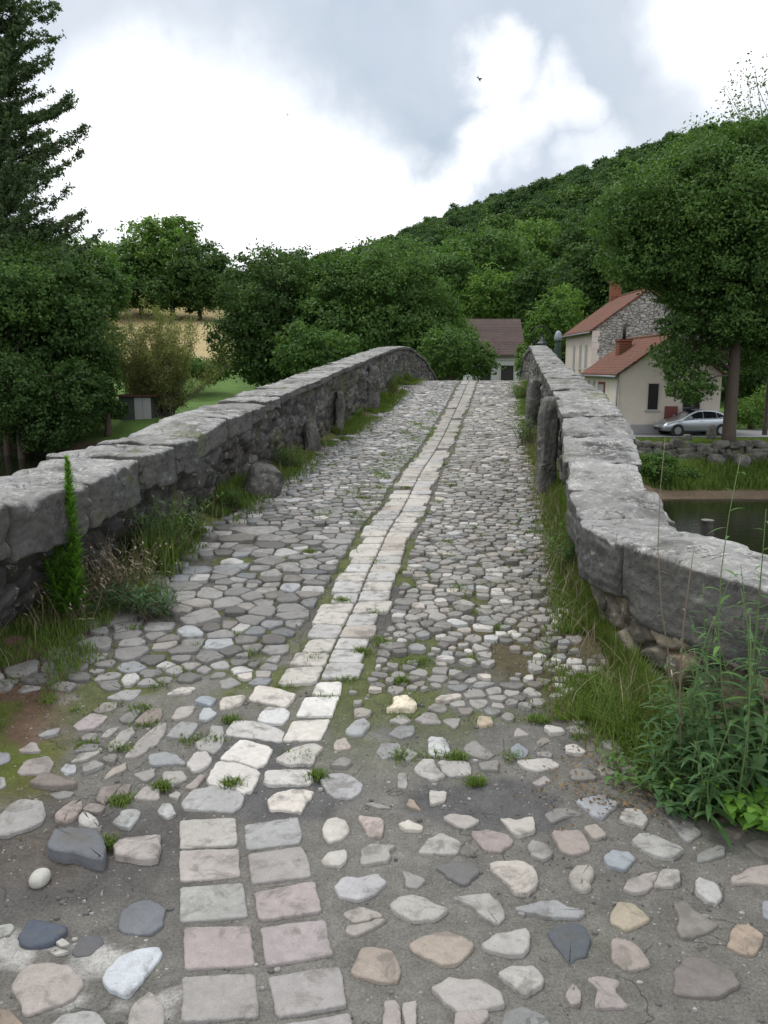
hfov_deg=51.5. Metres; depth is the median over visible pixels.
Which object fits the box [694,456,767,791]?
tall weed
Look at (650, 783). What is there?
leafy weed
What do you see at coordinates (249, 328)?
tree
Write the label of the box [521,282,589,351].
tree
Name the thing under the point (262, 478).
guard stone
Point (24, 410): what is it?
bush
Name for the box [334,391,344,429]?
guard stone
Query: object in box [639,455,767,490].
grass
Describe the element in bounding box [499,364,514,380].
window
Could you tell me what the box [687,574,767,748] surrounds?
thistle
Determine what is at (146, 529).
weed
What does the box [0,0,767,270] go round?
sky
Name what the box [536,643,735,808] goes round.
grass
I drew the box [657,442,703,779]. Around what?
tall weed
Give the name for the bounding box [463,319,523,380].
house
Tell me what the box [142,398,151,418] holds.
door
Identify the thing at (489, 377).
window
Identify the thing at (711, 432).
bollard
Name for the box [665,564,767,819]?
thistle
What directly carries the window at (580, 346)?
in the house at (591, 339)
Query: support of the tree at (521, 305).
on the ground at (221, 390)
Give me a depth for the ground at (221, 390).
102.56 m
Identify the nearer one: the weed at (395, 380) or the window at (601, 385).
the weed at (395, 380)
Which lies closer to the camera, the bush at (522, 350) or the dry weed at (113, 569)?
the dry weed at (113, 569)
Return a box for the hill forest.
[121,113,767,401]
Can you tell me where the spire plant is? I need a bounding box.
[40,455,93,622]
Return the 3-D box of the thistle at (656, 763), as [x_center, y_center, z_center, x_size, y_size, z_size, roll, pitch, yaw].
[1.092,0.894,2.989,0.362,0.395,0.304,-2,11,-13]
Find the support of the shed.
on the ground at (221, 390)
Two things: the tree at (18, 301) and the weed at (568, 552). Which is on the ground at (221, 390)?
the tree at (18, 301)
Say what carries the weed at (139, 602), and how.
on the path
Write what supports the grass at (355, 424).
on the path
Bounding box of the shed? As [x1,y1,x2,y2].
[114,394,161,419]
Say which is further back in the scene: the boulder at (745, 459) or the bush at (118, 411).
the bush at (118, 411)
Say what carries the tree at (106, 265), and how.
on the ground at (221, 390)
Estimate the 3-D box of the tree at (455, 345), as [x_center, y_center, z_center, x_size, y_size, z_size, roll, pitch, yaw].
[4.378,-10.670,59.181,7.307,6.251,6.770,10,14,43]
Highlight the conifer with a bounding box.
[0,0,106,284]
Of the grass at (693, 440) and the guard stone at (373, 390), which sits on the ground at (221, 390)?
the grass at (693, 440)
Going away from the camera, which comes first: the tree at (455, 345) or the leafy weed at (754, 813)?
the leafy weed at (754, 813)
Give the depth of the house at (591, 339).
58.67 m
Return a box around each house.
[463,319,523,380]
[562,281,697,379]
[580,324,726,432]
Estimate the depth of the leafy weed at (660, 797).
2.87 m
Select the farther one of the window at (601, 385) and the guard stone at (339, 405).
the window at (601, 385)
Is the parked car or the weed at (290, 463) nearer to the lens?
the weed at (290, 463)
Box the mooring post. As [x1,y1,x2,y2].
[701,519,713,536]
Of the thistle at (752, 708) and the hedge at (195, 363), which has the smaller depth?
the thistle at (752, 708)
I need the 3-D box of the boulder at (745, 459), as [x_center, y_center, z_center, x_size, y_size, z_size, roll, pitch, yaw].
[18.292,-2.533,40.801,0.844,0.831,1.329,15,8,14]
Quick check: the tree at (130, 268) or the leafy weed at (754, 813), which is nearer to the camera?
the leafy weed at (754, 813)
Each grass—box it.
[0,371,425,668]
[0,542,152,726]
[108,371,408,605]
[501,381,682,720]
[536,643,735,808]
[636,437,767,442]
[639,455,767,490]
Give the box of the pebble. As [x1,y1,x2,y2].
[29,868,50,888]
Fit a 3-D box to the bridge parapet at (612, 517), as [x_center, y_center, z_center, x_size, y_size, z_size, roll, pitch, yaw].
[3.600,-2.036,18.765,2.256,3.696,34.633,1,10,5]
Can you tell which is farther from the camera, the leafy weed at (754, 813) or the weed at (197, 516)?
the weed at (197, 516)
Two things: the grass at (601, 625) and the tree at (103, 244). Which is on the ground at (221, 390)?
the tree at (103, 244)
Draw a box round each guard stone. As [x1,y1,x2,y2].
[244,462,283,498]
[303,394,320,450]
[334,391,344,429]
[367,365,379,408]
[525,378,540,428]
[536,396,559,495]
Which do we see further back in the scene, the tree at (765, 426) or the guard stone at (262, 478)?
the tree at (765, 426)
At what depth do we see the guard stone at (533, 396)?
12.43 m
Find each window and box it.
[478,364,492,380]
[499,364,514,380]
[571,346,574,369]
[577,345,581,369]
[583,344,587,369]
[598,382,604,393]
[645,383,659,411]
[680,394,700,412]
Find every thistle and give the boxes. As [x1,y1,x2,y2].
[629,692,725,801]
[638,649,718,764]
[657,621,734,786]
[659,722,765,851]
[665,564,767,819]
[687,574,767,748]
[707,614,767,790]
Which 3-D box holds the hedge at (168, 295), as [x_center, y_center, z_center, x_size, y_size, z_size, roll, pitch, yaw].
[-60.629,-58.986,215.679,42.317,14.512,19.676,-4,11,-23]
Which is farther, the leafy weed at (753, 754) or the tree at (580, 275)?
the tree at (580, 275)
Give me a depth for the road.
46.22 m
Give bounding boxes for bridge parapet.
[0,346,437,627]
[519,345,767,738]
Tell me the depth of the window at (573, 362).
64.39 m
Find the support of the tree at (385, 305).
on the ground at (221, 390)
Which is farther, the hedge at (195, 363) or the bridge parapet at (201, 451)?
the hedge at (195, 363)
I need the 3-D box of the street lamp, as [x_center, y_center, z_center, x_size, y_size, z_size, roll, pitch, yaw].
[8.075,-6.983,41.455,0.961,5.316,0.575,4,11,22]
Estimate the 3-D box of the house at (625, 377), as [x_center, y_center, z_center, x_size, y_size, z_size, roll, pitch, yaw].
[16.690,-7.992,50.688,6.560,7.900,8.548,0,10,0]
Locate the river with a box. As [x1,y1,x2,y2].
[0,449,767,554]
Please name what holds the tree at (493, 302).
on the ground at (221, 390)
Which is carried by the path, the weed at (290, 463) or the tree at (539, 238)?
the weed at (290, 463)
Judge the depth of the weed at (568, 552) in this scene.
5.41 m
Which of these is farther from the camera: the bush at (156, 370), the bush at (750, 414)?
the bush at (156, 370)
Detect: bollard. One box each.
[682,434,691,439]
[706,424,715,439]
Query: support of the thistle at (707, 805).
on the path
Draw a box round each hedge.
[111,270,234,320]
[116,351,231,386]
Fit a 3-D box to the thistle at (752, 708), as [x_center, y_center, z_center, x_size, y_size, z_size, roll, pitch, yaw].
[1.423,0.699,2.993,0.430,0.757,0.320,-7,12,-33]
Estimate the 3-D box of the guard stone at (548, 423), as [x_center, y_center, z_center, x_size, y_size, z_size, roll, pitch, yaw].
[1.597,-0.612,7.776,0.209,1.024,0.201,0,9,-12]
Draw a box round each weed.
[21,572,147,629]
[82,530,184,603]
[88,580,186,621]
[114,492,222,560]
[163,495,209,536]
[209,485,269,511]
[270,445,310,466]
[386,360,422,391]
[506,376,527,397]
[506,417,537,443]
[514,513,576,568]
[595,720,724,805]
[653,753,721,821]
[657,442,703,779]
[666,703,767,788]
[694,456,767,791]
[703,777,767,832]
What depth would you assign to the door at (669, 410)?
46.81 m
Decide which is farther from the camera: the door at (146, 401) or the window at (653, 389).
the door at (146, 401)
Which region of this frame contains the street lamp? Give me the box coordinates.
[531,325,549,345]
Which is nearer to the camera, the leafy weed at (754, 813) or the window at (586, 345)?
the leafy weed at (754, 813)
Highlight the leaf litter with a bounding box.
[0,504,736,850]
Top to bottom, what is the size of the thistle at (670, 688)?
0.460 m
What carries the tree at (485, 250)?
on the ground at (221, 390)
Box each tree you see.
[0,231,131,449]
[0,249,99,455]
[11,217,135,378]
[91,239,117,306]
[103,233,166,314]
[115,211,203,315]
[160,235,238,319]
[197,238,322,387]
[278,233,488,376]
[403,244,485,318]
[414,324,506,380]
[435,224,551,284]
[449,258,523,327]
[497,215,568,266]
[507,258,551,348]
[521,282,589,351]
[543,208,621,320]
[579,91,767,449]
[592,197,722,310]
[719,51,767,434]
[724,308,767,395]
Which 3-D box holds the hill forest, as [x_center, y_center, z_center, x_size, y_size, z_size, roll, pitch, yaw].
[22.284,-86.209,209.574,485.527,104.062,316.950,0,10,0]
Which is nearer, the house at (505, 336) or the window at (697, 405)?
the window at (697, 405)
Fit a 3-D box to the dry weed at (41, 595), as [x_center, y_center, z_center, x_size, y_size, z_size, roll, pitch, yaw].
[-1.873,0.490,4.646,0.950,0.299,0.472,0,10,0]
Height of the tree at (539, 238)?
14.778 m
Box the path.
[0,380,767,1023]
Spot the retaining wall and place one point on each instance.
(754, 449)
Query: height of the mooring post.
2.023 m
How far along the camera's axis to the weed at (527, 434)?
11.17 m
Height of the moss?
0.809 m
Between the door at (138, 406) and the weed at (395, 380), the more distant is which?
the door at (138, 406)
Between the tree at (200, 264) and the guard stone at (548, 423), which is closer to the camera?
the guard stone at (548, 423)
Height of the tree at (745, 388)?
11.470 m
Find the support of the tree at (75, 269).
on the ground at (221, 390)
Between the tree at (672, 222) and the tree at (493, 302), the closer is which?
the tree at (672, 222)
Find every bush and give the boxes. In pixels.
[0,335,115,458]
[81,344,132,436]
[99,292,234,416]
[264,316,362,376]
[514,342,527,378]
[639,449,706,483]
[723,385,765,428]
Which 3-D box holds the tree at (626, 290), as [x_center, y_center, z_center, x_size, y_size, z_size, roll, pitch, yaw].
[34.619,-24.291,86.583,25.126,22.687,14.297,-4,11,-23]
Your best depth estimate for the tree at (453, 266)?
101.88 m
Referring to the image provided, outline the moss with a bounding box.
[0,411,593,850]
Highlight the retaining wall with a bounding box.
[636,437,767,462]
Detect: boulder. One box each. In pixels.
[706,454,725,466]
[732,454,750,468]
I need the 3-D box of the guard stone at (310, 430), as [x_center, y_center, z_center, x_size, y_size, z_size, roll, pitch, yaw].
[-0.986,-1.153,10.542,0.150,0.821,0.294,5,21,27]
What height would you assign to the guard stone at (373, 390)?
0.887 m
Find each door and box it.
[134,398,142,419]
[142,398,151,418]
[664,406,677,418]
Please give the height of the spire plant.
0.980 m
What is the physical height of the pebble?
0.048 m
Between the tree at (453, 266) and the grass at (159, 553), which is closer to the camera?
the grass at (159, 553)
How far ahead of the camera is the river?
33.77 m
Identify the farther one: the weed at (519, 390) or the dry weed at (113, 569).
the weed at (519, 390)
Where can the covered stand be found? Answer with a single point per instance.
(557, 340)
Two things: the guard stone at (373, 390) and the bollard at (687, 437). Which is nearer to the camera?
the guard stone at (373, 390)
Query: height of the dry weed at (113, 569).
0.419 m
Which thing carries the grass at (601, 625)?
on the path
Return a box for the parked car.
[653,409,723,435]
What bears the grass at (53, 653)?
on the path
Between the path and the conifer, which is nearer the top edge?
the conifer
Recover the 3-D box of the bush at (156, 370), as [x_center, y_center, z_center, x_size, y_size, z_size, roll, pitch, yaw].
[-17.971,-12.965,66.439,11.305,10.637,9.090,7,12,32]
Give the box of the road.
[634,430,767,436]
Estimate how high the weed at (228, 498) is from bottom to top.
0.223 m
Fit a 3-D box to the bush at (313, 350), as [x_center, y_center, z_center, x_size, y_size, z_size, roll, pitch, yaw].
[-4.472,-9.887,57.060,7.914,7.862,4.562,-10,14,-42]
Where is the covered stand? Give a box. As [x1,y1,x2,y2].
[554,331,561,358]
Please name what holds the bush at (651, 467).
on the ground at (221, 390)
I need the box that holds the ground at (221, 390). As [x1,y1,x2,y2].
[0,306,767,498]
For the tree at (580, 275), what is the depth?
89.15 m
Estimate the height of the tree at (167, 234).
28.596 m
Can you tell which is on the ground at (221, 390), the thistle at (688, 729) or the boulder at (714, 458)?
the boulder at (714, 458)
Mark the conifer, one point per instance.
(20, 178)
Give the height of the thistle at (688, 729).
0.642 m

